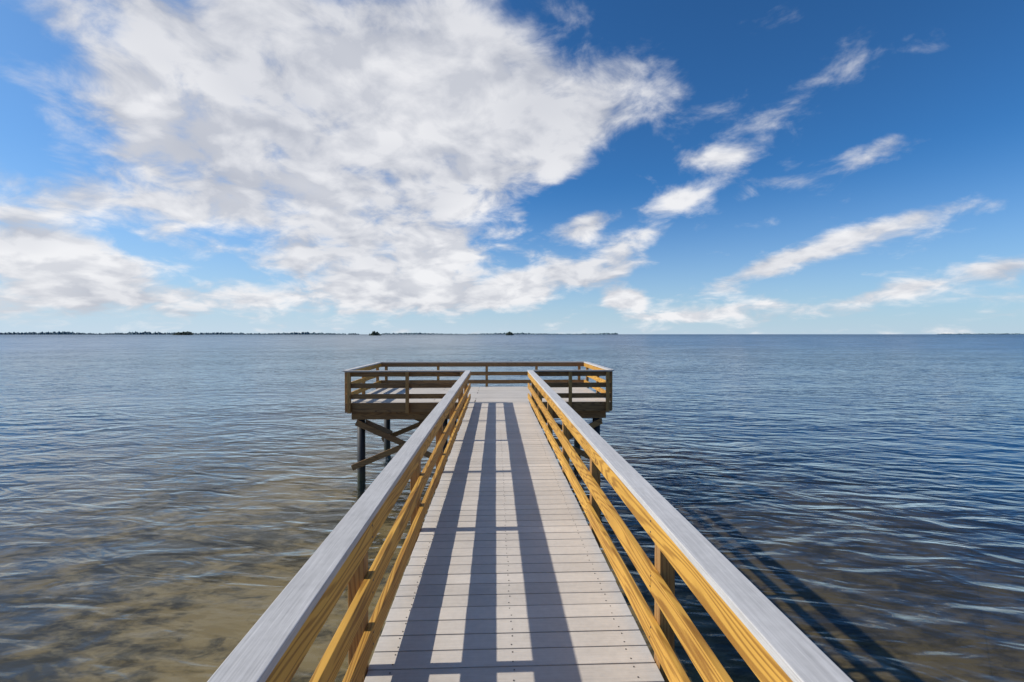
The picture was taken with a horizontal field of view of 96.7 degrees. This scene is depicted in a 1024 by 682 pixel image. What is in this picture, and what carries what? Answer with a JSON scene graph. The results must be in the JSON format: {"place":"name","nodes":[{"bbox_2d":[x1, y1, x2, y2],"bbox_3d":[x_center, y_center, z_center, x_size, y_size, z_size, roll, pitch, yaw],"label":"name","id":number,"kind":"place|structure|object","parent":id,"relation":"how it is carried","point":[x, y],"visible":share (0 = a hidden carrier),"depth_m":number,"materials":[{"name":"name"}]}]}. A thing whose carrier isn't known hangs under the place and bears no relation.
{"place":"outdoors","nodes":[
{"label":"outdoors","id":0,"kind":"place"},
{"bbox_2d":[0,331,358,334],"bbox_3d":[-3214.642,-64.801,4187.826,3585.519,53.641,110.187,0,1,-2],"label":"distant tree line","id":1,"kind":"object","parent":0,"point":[128,333],"visible":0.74,"depth_m":4169.46,"materials":[{"name":"green plant"}]},
{"bbox_2d":[0,408,1023,681],"bbox_3d":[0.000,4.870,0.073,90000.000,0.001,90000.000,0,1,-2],"label":"seabed","id":2,"kind":"structure","parent":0,"point":[92,592],"depth_m":10.05,"materials":[{"name":"brown sand"}]},
{"bbox_2d":[173,331,193,334],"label":"mangrove island","id":3,"kind":"structure","parent":2,"relation":"on","point":[184,333],"depth_m":2132.59,"materials":[{"name":"green plant"}]},
{"bbox_2d":[382,332,617,333],"bbox_3d":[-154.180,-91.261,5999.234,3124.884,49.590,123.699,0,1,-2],"label":"distant tree line","id":4,"kind":"object","parent":2,"relation":"on","point":[489,333],"visible":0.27,"depth_m":5980.57,"materials":[{"name":"green plant"}]},
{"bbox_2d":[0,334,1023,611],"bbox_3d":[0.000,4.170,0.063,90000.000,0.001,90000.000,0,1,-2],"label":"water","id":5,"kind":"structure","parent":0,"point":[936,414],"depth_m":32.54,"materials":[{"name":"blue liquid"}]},
{"bbox_2d":[207,361,852,681],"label":"wooden pier","id":6,"kind":"structure","parent":5,"relation":"in","point":[508,576],"depth_m":3.16,"materials":[{"name":"grey wood"}]},
{"bbox_2d":[0,0,1023,333],"label":"sky","id":7,"kind":"structure","parent":0,"point":[194,166],"materials":[{"name":"blue"}]}
]}

